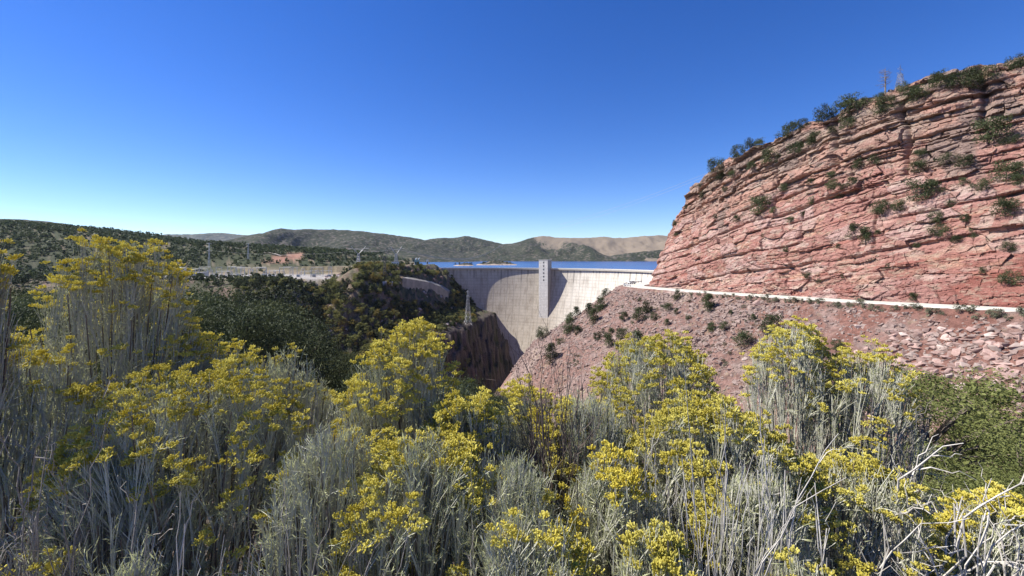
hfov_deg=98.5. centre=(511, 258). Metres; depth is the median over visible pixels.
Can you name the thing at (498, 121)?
sky
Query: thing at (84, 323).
pinyon tree
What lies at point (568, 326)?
juniper tree
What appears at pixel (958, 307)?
sagebrush
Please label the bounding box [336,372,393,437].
pinyon tree
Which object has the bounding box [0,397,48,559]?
rabbitbrush
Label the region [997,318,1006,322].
boulder
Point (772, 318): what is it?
juniper tree
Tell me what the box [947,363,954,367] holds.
boulder
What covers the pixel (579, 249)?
hill
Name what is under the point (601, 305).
juniper tree
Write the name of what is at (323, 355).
pinyon tree
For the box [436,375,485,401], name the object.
pinyon tree
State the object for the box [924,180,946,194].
juniper shrub
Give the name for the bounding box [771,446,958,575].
rabbitbrush
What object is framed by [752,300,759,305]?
boulder
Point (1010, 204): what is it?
juniper shrub
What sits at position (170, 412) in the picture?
rabbitbrush
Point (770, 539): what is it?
dead shrub
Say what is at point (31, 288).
pinyon tree
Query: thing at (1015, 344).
boulder
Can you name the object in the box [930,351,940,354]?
boulder
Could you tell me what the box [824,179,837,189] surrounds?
juniper shrub
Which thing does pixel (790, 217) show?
juniper shrub
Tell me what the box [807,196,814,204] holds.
juniper shrub
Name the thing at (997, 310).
sagebrush
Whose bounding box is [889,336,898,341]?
boulder
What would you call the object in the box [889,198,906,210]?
juniper shrub
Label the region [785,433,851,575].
dead shrub
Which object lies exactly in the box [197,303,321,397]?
pinyon tree
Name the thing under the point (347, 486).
dead shrub
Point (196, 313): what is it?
pinyon tree
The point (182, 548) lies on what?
dead shrub
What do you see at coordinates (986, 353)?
boulder
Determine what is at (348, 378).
pinyon tree
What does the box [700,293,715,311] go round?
juniper tree
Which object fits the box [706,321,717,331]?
juniper tree
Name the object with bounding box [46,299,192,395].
pinyon tree
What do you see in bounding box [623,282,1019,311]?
road
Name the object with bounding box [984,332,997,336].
boulder
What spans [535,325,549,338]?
juniper tree
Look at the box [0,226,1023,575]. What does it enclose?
ground
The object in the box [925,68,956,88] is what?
juniper shrub
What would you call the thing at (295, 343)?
pinyon tree
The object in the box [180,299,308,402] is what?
pinyon tree
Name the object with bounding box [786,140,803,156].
juniper shrub
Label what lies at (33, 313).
pinyon tree
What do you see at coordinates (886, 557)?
dead shrub
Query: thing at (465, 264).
island
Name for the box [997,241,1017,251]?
juniper shrub
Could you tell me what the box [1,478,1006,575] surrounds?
dry grass
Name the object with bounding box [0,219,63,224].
hill
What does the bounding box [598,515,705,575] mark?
rabbitbrush
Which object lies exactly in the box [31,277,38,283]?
forest conifer
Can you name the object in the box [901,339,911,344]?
boulder
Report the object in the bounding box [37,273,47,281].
forest conifer
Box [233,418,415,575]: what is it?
rabbitbrush
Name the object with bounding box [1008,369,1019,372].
boulder
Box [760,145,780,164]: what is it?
juniper shrub
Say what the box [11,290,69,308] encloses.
pinyon tree
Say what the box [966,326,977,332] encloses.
boulder
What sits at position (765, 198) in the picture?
juniper shrub
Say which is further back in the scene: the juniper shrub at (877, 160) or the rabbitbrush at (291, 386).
the juniper shrub at (877, 160)
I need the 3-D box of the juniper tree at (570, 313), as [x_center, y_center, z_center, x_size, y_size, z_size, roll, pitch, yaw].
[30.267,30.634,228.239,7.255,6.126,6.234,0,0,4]
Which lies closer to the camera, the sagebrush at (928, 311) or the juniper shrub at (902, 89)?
the sagebrush at (928, 311)
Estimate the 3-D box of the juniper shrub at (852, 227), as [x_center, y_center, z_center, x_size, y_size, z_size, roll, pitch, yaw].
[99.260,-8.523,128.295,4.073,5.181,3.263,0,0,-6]
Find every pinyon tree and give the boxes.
[1,295,46,366]
[2,301,69,385]
[2,305,97,393]
[4,285,39,302]
[4,292,43,302]
[5,285,56,295]
[6,298,39,313]
[7,292,29,301]
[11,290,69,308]
[11,303,120,381]
[16,287,98,312]
[43,289,111,313]
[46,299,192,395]
[56,293,148,366]
[97,291,242,382]
[110,298,223,372]
[151,292,221,364]
[165,288,213,302]
[166,279,252,319]
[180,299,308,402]
[189,303,235,330]
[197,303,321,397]
[205,295,306,359]
[211,284,319,332]
[211,299,318,371]
[212,304,339,380]
[214,309,326,397]
[255,301,337,343]
[283,319,354,394]
[297,334,349,389]
[309,356,368,412]
[328,365,402,435]
[329,352,366,406]
[333,365,373,415]
[336,350,365,368]
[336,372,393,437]
[337,361,372,392]
[338,355,371,384]
[338,368,363,403]
[420,377,483,422]
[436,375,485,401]
[445,378,479,397]
[470,394,516,423]
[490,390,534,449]
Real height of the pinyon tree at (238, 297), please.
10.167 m
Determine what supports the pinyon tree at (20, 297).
on the ground at (482, 340)
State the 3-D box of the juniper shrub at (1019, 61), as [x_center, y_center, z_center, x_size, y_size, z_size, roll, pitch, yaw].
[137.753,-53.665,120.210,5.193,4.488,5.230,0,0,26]
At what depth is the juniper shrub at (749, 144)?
181.78 m
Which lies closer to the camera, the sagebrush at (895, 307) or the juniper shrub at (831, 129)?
the sagebrush at (895, 307)
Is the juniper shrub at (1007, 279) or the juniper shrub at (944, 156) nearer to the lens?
the juniper shrub at (1007, 279)
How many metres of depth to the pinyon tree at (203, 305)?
27.82 m
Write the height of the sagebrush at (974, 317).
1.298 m
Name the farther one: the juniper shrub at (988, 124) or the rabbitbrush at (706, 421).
the juniper shrub at (988, 124)
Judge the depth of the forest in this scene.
805.70 m
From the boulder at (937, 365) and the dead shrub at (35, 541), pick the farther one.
the boulder at (937, 365)
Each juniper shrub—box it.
[699,190,706,198]
[707,156,725,173]
[715,171,726,179]
[729,144,745,159]
[743,137,756,149]
[746,160,755,169]
[748,194,771,213]
[753,137,765,147]
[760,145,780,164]
[774,120,799,138]
[778,183,788,190]
[785,216,793,222]
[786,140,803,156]
[795,118,810,130]
[805,131,820,144]
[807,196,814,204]
[812,103,836,122]
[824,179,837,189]
[825,170,835,178]
[827,125,837,133]
[828,91,867,118]
[838,116,855,128]
[844,221,859,236]
[846,176,857,185]
[850,157,866,169]
[858,226,873,245]
[859,97,869,105]
[868,153,886,165]
[869,91,885,104]
[869,199,889,214]
[872,94,902,114]
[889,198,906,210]
[895,80,911,92]
[899,83,932,103]
[902,177,936,200]
[906,159,926,172]
[908,292,918,300]
[911,148,929,158]
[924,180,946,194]
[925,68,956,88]
[926,211,945,222]
[926,222,948,236]
[933,151,954,164]
[944,64,984,89]
[949,234,963,243]
[953,153,974,166]
[958,214,969,222]
[959,177,970,184]
[968,177,990,190]
[968,228,976,237]
[969,113,1014,143]
[975,64,1004,83]
[986,159,1023,182]
[987,196,1023,216]
[995,138,1011,145]
[995,269,1023,285]
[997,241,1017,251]
[1003,53,1023,70]
[1008,134,1023,143]
[1009,173,1023,185]
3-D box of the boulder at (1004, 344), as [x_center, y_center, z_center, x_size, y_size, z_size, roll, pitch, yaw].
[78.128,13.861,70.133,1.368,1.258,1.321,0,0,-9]
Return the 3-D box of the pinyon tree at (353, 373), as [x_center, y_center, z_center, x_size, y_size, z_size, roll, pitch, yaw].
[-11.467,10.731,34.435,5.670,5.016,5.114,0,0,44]
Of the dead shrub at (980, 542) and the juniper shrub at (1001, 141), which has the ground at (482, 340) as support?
the dead shrub at (980, 542)
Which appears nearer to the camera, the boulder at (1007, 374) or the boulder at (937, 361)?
the boulder at (1007, 374)
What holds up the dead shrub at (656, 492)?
on the ground at (482, 340)
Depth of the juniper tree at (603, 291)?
233.03 m
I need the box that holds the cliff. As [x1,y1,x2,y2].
[649,57,1023,307]
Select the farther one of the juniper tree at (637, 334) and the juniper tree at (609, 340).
the juniper tree at (609, 340)
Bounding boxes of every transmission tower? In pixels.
[206,243,211,266]
[349,246,367,261]
[382,257,386,279]
[464,290,471,324]
[894,67,903,88]
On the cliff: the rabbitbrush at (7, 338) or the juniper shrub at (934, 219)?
the juniper shrub at (934, 219)
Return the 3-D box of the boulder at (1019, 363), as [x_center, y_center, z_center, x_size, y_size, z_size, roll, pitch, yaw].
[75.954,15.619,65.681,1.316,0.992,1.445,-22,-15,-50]
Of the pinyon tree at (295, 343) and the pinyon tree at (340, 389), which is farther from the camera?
the pinyon tree at (295, 343)
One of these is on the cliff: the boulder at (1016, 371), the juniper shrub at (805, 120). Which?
the juniper shrub at (805, 120)
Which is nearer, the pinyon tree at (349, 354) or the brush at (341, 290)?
the pinyon tree at (349, 354)
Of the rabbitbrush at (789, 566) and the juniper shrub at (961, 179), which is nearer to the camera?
the rabbitbrush at (789, 566)
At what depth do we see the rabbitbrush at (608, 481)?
1.69 m
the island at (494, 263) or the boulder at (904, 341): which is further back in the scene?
the island at (494, 263)
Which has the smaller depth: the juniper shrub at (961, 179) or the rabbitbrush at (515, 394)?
the rabbitbrush at (515, 394)
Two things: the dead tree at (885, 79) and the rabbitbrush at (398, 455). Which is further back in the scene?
the dead tree at (885, 79)
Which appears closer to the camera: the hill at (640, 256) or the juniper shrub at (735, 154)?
the juniper shrub at (735, 154)
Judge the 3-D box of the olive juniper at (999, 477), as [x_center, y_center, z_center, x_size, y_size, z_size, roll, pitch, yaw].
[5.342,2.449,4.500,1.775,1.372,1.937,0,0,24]
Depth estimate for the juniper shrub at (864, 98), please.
140.84 m
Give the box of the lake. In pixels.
[420,261,657,269]
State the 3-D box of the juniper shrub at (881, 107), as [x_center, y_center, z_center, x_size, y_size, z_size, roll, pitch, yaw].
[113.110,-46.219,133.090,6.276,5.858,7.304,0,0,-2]
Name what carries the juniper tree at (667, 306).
on the ground at (482, 340)
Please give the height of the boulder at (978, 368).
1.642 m
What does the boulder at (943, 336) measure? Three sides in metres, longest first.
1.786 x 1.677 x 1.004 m
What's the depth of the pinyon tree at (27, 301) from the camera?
37.40 m
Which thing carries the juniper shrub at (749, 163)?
on the cliff
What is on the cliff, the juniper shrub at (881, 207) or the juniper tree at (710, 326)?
the juniper shrub at (881, 207)
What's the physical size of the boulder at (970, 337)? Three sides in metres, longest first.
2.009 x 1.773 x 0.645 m
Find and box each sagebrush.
[858,299,864,306]
[889,305,899,310]
[923,307,934,315]
[951,303,967,312]
[969,304,979,311]
[970,312,979,318]
[981,309,996,317]
[991,308,1007,317]
[1015,305,1023,312]
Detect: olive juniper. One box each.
[802,419,916,512]
[813,361,1023,511]
[888,374,1023,511]
[917,418,1023,539]
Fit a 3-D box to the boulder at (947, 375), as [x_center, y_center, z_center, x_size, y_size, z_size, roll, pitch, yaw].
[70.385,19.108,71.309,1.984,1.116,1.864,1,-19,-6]
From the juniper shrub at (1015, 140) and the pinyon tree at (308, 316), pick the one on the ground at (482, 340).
the pinyon tree at (308, 316)
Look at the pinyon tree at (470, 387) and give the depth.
19.80 m
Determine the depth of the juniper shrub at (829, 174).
141.83 m
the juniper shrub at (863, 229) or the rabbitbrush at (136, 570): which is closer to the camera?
the rabbitbrush at (136, 570)
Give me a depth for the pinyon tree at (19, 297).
42.19 m
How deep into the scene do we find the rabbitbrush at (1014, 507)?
1.88 m
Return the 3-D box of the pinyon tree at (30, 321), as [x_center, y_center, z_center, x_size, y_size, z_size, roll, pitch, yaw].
[-21.329,4.546,21.556,5.527,4.700,5.556,0,0,22]
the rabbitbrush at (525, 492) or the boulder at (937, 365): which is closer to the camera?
the rabbitbrush at (525, 492)
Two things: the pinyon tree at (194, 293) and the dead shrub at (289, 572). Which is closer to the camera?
the dead shrub at (289, 572)
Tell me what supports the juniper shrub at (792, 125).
on the cliff
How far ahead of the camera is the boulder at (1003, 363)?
67.19 m
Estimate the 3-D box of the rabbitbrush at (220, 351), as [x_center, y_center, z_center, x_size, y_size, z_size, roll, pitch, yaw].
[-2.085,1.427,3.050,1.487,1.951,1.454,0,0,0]
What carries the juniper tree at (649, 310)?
on the ground at (482, 340)
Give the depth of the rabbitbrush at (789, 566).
1.34 m
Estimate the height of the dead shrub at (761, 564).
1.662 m
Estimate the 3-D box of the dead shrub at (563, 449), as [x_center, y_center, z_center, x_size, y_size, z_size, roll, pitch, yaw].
[0.264,1.151,2.161,0.677,1.905,0.630,0,0,33]
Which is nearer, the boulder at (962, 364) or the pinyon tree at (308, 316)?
the pinyon tree at (308, 316)
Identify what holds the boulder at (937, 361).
on the ground at (482, 340)
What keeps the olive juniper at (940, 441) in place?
on the ground at (482, 340)
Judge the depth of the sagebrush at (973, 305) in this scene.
79.76 m
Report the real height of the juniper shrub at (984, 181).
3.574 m
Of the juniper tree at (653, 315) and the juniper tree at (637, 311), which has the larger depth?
the juniper tree at (637, 311)
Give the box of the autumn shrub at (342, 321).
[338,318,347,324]
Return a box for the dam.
[402,260,653,366]
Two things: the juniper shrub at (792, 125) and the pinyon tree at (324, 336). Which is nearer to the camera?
the pinyon tree at (324, 336)
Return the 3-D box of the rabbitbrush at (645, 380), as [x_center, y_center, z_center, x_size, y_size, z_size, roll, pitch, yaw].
[0.933,1.333,2.703,1.340,1.851,1.370,0,0,26]
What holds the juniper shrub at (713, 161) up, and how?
on the cliff
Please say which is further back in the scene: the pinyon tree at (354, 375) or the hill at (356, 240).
the hill at (356, 240)
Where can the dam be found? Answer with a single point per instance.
(512, 298)
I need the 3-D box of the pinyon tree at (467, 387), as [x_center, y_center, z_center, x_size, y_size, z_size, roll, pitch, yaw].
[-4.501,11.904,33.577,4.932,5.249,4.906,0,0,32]
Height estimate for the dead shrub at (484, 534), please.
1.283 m
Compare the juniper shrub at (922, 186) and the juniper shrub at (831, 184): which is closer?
the juniper shrub at (922, 186)
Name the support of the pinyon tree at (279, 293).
on the ground at (482, 340)
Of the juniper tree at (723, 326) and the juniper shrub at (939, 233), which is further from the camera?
the juniper tree at (723, 326)
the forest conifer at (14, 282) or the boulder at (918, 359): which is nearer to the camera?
the boulder at (918, 359)
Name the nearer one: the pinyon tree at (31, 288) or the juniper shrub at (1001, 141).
the pinyon tree at (31, 288)
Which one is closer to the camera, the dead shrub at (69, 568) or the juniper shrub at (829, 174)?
the dead shrub at (69, 568)
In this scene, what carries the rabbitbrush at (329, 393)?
on the ground at (482, 340)
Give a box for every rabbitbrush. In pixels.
[0,227,227,575]
[0,238,56,575]
[0,335,139,575]
[0,352,342,575]
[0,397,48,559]
[2,400,103,552]
[17,416,233,575]
[96,529,162,575]
[101,327,284,575]
[193,340,356,575]
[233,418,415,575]
[272,379,345,469]
[296,316,480,575]
[319,417,506,575]
[403,385,523,575]
[438,445,582,575]
[452,494,604,575]
[453,374,608,564]
[537,385,645,575]
[541,439,688,575]
[587,329,752,569]
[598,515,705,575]
[606,385,843,575]
[684,457,834,575]
[739,315,849,510]
[758,545,865,575]
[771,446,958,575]
[784,335,947,574]
[921,480,1023,575]
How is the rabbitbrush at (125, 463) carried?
on the ground at (482, 340)
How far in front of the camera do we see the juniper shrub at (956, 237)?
105.44 m
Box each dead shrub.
[0,346,227,575]
[0,430,191,575]
[176,490,225,575]
[214,464,418,575]
[269,367,364,575]
[319,415,367,562]
[452,472,537,575]
[481,306,646,547]
[596,359,846,575]
[620,408,708,571]
[702,367,820,575]
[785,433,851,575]
[801,434,1023,575]
[806,377,968,574]
[853,504,971,575]
[892,462,1023,575]
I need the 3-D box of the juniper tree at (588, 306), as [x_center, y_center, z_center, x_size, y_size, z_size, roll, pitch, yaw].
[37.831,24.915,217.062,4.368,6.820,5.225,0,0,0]
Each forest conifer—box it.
[10,277,20,284]
[19,277,26,284]
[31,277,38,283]
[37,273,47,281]
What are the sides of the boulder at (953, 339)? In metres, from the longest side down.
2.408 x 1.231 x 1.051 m
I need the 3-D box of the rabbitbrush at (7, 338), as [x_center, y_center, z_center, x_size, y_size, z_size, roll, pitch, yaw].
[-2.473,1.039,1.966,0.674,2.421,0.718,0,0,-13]
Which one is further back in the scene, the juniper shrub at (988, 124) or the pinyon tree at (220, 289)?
the juniper shrub at (988, 124)
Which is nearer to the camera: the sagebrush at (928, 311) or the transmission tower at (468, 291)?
the sagebrush at (928, 311)
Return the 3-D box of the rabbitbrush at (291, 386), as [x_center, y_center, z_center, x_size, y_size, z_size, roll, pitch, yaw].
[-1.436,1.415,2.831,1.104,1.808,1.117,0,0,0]
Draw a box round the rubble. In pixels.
[510,286,1023,427]
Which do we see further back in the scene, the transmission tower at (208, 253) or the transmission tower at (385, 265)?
the transmission tower at (208, 253)
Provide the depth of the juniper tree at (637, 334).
147.72 m
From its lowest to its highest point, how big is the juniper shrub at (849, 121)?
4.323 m
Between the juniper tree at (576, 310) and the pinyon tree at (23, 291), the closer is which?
the pinyon tree at (23, 291)
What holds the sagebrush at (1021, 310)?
on the ground at (482, 340)
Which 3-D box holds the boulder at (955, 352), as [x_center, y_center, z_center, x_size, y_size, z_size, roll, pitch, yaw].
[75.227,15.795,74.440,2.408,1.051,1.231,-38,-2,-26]
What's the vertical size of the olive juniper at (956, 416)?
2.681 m
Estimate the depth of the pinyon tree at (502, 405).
30.83 m
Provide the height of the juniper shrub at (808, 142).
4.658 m
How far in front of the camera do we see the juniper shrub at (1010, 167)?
102.55 m
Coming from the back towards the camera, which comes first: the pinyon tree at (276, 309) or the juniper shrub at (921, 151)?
the juniper shrub at (921, 151)
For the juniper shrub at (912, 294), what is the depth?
108.07 m
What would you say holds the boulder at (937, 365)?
on the ground at (482, 340)
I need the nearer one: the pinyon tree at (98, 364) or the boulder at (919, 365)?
the pinyon tree at (98, 364)
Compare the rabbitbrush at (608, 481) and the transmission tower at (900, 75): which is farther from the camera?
the transmission tower at (900, 75)
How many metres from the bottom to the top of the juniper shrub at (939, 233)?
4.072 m
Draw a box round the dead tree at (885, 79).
[876,67,891,91]
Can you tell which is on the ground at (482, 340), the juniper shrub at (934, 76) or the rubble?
the rubble
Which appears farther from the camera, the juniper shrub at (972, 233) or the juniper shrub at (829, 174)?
the juniper shrub at (829, 174)
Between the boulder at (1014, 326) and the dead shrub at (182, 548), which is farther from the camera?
the boulder at (1014, 326)
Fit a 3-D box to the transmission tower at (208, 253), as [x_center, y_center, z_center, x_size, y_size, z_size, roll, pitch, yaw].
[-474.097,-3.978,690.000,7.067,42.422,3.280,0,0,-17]
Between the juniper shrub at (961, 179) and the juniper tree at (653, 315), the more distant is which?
the juniper tree at (653, 315)
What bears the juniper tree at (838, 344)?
on the ground at (482, 340)
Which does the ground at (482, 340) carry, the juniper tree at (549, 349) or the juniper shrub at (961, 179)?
the juniper tree at (549, 349)
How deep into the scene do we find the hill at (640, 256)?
3320.08 m
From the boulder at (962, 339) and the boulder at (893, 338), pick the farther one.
the boulder at (893, 338)
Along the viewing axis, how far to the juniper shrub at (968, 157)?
109.94 m
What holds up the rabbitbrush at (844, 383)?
on the ground at (482, 340)
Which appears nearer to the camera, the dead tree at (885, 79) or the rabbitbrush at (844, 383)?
the rabbitbrush at (844, 383)
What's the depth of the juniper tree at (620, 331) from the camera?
165.90 m
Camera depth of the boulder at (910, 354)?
80.53 m
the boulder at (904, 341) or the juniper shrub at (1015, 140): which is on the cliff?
the juniper shrub at (1015, 140)
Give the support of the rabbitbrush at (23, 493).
on the ground at (482, 340)
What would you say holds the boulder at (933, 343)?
on the ground at (482, 340)
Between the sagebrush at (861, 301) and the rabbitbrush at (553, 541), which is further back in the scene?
the sagebrush at (861, 301)
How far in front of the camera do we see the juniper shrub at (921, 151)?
119.47 m
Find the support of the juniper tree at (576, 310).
on the ground at (482, 340)
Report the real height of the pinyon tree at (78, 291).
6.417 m
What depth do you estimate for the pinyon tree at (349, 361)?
49.15 m
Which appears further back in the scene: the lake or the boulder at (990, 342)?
the lake
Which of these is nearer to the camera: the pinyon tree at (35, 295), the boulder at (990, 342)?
the pinyon tree at (35, 295)
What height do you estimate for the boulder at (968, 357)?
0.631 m
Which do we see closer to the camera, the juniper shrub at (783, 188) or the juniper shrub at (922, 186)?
the juniper shrub at (922, 186)
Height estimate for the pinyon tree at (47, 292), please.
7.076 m
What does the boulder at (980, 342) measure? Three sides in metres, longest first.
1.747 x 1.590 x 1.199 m
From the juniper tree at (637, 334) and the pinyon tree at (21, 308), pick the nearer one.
the pinyon tree at (21, 308)
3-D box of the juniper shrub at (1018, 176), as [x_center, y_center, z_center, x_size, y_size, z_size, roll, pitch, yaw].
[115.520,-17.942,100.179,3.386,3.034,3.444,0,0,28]
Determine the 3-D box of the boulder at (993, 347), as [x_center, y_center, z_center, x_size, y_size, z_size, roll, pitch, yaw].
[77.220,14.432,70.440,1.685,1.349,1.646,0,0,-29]
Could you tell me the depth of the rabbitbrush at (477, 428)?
2.19 m
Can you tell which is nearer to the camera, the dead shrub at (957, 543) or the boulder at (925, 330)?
the dead shrub at (957, 543)
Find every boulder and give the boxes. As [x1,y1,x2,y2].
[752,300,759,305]
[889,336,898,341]
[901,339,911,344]
[905,352,916,356]
[912,331,922,337]
[915,363,926,367]
[916,357,925,361]
[922,328,930,332]
[925,341,938,345]
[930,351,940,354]
[932,359,943,363]
[932,363,944,366]
[940,334,950,340]
[940,373,952,378]
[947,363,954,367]
[948,337,958,341]
[951,347,962,355]
[955,361,968,366]
[959,338,974,341]
[961,355,972,359]
[963,336,976,338]
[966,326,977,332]
[969,347,982,352]
[972,340,984,345]
[973,363,984,370]
[982,348,991,355]
[983,355,994,360]
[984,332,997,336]
[985,341,995,344]
[987,327,996,331]
[987,344,1001,351]
[990,351,1002,359]
[992,360,1013,364]
[993,342,1003,348]
[993,364,1009,369]
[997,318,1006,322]
[1000,342,1009,346]
[1002,372,1013,380]
[1007,325,1020,328]
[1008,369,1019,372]
[1009,332,1022,335]
[1009,342,1023,349]
[1016,359,1023,366]
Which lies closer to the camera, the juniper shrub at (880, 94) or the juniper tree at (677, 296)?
the juniper shrub at (880, 94)
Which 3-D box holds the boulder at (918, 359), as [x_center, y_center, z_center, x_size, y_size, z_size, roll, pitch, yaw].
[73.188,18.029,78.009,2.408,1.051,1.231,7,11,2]
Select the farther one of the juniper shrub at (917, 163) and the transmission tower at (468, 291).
the transmission tower at (468, 291)
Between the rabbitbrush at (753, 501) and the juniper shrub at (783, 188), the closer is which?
the rabbitbrush at (753, 501)
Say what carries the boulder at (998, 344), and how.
on the ground at (482, 340)
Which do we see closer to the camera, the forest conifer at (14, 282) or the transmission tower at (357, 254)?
the forest conifer at (14, 282)
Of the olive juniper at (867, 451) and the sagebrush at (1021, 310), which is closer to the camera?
the olive juniper at (867, 451)
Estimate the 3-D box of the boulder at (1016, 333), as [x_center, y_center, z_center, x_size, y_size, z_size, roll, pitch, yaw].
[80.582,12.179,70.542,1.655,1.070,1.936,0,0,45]
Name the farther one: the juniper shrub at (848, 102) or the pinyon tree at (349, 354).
the juniper shrub at (848, 102)
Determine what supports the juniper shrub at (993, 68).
on the cliff
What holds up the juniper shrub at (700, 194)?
on the cliff
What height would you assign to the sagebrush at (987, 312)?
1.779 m
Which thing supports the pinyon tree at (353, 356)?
on the ground at (482, 340)
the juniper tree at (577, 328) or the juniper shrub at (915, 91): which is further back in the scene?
the juniper tree at (577, 328)
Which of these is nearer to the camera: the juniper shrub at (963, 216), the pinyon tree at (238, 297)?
the pinyon tree at (238, 297)
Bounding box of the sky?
[0,0,1023,243]
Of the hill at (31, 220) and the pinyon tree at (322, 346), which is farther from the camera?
the hill at (31, 220)
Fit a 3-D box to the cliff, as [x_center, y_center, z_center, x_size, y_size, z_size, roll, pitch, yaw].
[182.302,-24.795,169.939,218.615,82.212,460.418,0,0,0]
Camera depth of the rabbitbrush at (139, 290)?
2.64 m
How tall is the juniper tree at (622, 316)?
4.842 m
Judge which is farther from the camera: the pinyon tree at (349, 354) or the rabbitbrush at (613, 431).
the pinyon tree at (349, 354)
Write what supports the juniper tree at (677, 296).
on the ground at (482, 340)
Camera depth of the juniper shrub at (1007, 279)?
92.60 m
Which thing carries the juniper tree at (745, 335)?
on the ground at (482, 340)
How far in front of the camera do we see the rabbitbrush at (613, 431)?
2.24 m
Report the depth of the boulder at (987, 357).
69.33 m
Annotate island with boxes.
[454,263,473,265]
[477,261,516,264]
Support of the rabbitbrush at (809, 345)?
on the ground at (482, 340)
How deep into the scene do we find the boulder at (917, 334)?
83.33 m
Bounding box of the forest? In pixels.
[0,219,409,278]
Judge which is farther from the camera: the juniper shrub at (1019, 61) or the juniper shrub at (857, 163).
the juniper shrub at (857, 163)
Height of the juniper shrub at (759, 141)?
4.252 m
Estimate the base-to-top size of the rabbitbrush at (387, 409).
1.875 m
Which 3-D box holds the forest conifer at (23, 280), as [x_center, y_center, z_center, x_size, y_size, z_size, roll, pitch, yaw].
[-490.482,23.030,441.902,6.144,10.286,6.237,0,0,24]
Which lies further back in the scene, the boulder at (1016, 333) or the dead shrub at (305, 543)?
the boulder at (1016, 333)
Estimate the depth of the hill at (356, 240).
3406.02 m
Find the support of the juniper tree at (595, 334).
on the ground at (482, 340)
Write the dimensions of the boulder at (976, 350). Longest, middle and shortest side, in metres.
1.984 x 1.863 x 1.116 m
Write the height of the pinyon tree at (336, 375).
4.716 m
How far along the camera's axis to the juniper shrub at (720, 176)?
206.25 m
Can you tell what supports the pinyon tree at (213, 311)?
on the ground at (482, 340)
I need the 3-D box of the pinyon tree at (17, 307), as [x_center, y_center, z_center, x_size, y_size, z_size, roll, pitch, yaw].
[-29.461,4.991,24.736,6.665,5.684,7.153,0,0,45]
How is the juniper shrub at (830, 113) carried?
on the cliff
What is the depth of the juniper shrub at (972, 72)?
120.27 m
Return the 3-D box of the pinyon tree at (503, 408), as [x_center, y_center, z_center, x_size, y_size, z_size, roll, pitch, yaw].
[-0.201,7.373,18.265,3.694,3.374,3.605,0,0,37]
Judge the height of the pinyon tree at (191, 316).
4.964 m
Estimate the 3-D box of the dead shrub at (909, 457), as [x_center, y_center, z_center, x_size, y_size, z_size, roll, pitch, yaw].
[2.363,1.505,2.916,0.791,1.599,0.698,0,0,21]
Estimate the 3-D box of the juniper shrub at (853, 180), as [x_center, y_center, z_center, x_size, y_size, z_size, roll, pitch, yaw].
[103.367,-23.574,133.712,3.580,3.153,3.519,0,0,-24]
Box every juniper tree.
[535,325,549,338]
[543,343,558,364]
[560,315,574,333]
[564,312,576,321]
[572,306,581,314]
[573,324,581,333]
[585,303,591,314]
[587,308,599,325]
[591,295,606,310]
[593,332,601,338]
[601,288,609,295]
[602,333,615,347]
[614,327,628,340]
[619,311,627,320]
[628,330,645,350]
[630,307,645,321]
[641,300,652,313]
[648,312,658,320]
[663,302,674,310]
[671,288,682,300]
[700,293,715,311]
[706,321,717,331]
[718,321,729,329]
[731,328,755,347]
[754,313,783,334]
[830,339,844,350]
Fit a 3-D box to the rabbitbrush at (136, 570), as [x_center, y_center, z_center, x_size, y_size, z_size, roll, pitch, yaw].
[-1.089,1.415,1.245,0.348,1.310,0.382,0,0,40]
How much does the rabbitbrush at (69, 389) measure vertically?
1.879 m
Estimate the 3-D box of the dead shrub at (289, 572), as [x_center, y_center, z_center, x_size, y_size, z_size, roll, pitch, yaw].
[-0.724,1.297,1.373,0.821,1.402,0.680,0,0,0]
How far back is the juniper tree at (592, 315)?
200.12 m
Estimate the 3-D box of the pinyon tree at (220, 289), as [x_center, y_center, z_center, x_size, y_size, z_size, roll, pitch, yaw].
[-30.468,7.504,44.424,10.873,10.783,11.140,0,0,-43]
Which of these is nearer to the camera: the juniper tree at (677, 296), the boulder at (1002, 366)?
the boulder at (1002, 366)
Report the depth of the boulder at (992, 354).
69.16 m
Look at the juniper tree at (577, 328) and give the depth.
203.31 m
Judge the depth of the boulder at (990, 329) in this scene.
73.68 m
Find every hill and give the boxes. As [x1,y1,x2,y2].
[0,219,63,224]
[160,233,247,240]
[226,228,477,261]
[427,236,517,258]
[464,235,667,260]
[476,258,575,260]
[609,250,662,260]
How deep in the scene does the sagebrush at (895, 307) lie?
93.07 m
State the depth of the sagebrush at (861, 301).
101.42 m

